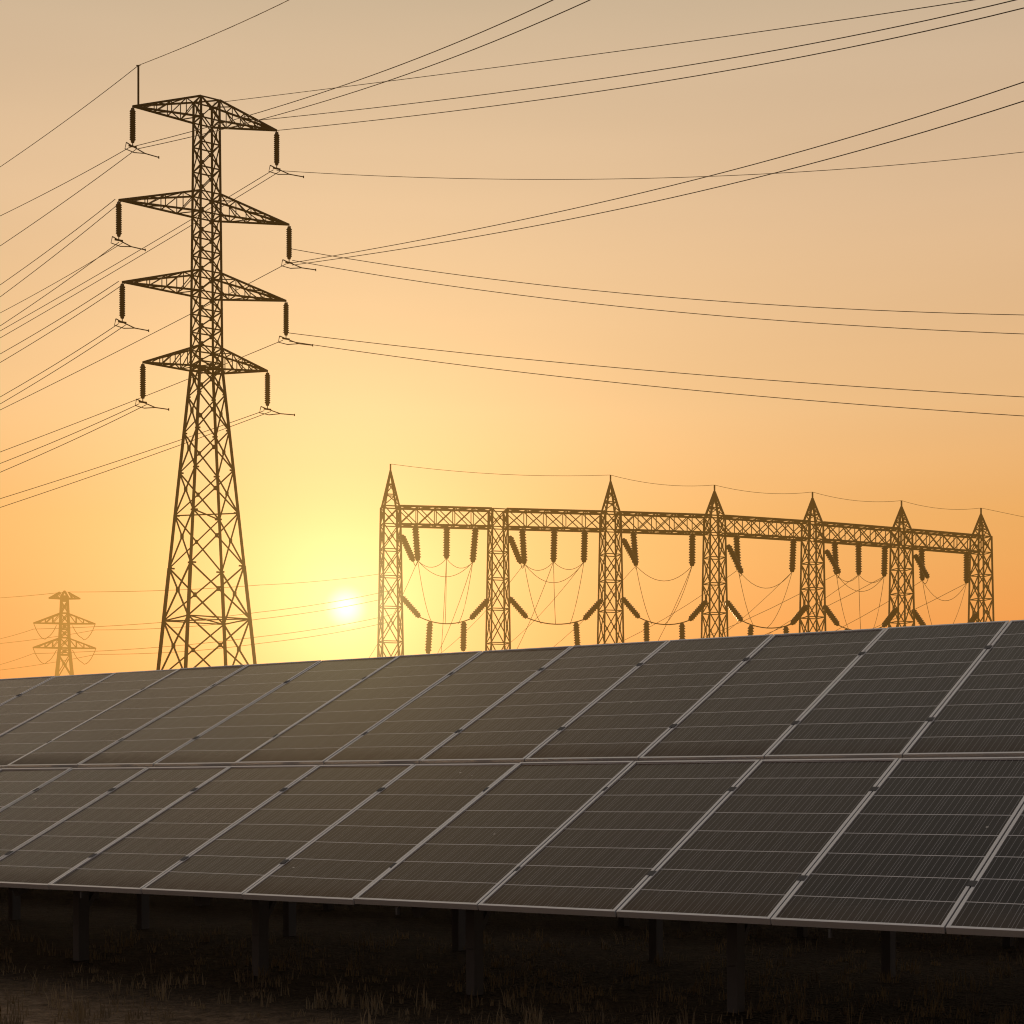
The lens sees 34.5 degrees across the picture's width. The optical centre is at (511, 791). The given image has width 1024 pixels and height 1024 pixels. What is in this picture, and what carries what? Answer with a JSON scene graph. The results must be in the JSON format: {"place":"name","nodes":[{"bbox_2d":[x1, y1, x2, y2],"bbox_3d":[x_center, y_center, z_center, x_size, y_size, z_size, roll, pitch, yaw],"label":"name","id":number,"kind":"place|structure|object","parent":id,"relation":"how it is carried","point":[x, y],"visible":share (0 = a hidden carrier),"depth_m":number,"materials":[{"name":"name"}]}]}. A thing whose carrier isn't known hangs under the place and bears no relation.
{"place":"outdoors","nodes":[
{"label":"outdoors","id":0,"kind":"place"},
{"bbox_2d":[0,887,1023,1023],"bbox_3d":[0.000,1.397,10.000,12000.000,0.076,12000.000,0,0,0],"label":"ground","id":1,"kind":"structure","parent":0,"point":[47,914],"depth_m":13.06,"materials":[{"name":"soil"}]},
{"bbox_2d":[33,590,95,675],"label":"distant tower","id":2,"kind":"structure","parent":1,"relation":"on","point":[62,598],"depth_m":254.44,"materials":[{"name":"grey metal"}]},
{"bbox_2d":[0,572,391,669],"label":"power lines","id":3,"kind":"object","parent":2,"relation":"attached to","point":[201,625],"visible":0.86,"depth_m":222.27,"materials":[{"name":"grey metal"}]},
{"bbox_2d":[111,65,315,669],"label":"transmission tower","id":4,"kind":"structure","parent":1,"relation":"on","point":[210,365],"depth_m":99.75,"materials":[{"name":"metal"}]},
{"bbox_2d":[116,108,291,405],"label":"tower insulators","id":5,"kind":"object","parent":4,"relation":"attached to","point":[132,113],"visible":1,"depth_m":97.76,"materials":[{"name":"black ceramic"}]},
{"bbox_2d":[0,0,1023,507],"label":"conductors","id":6,"kind":"object","parent":4,"relation":"on","point":[498,224],"visible":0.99,"depth_m":93.86,"materials":[{"name":"grey"}]},
{"bbox_2d":[0,920,1023,1023],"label":"dry grass tufts","id":7,"kind":"object","parent":1,"relation":"on","point":[81,1015],"visible":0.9,"depth_m":11.36,"materials":[{"name":"brown plant"}]},
{"bbox_2d":[4,645,1023,1012],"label":"pv rack","id":8,"kind":"object","parent":1,"relation":"on","point":[468,927],"visible":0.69,"depth_m":12.48,"materials":[{"name":"grey metal"}]},
{"bbox_2d":[0,620,1023,937],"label":"solar panel frames","id":9,"kind":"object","parent":8,"relation":"on","point":[772,918],"visible":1,"depth_m":11.88,"materials":[{"name":"silver metal"}]},
{"bbox_2d":[0,621,1023,928],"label":"solar panels","id":10,"kind":"object","parent":9,"relation":"in","point":[914,843],"visible":1,"depth_m":12.23,"materials":[{"name":"black glass"}]},
{"bbox_2d":[89,891,1013,946],"bbox_3d":[-2.530,0.281,21.193,48.200,2.839,4.052,0,0,34],"label":"pv rack row","id":11,"kind":"object","parent":1,"relation":"on","point":[803,932],"depth_m":15.97,"materials":[{"name":"grey metal"}]},
{"bbox_2d":[377,464,993,656],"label":"substation gantry","id":12,"kind":"object","parent":1,"relation":"on","point":[912,547],"visible":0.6,"depth_m":88.49,"materials":[{"name":"metal"}]},
{"bbox_2d":[400,526,977,653],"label":"gantry insulators","id":13,"kind":"object","parent":12,"relation":"on","point":[735,555],"visible":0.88,"depth_m":87.79,"materials":[{"name":"black ceramic"}]},
{"bbox_2d":[369,464,1022,657],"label":"gantry conductors","id":14,"kind":"object","parent":12,"relation":"on","point":[445,576],"visible":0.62,"depth_m":89.78,"materials":[{"name":"metal"}]},
{"bbox_2d":[0,0,1023,678],"label":"sky","id":15,"kind":"structure","parent":0,"point":[947,237],"materials":[{"name":"orange"}]}
]}

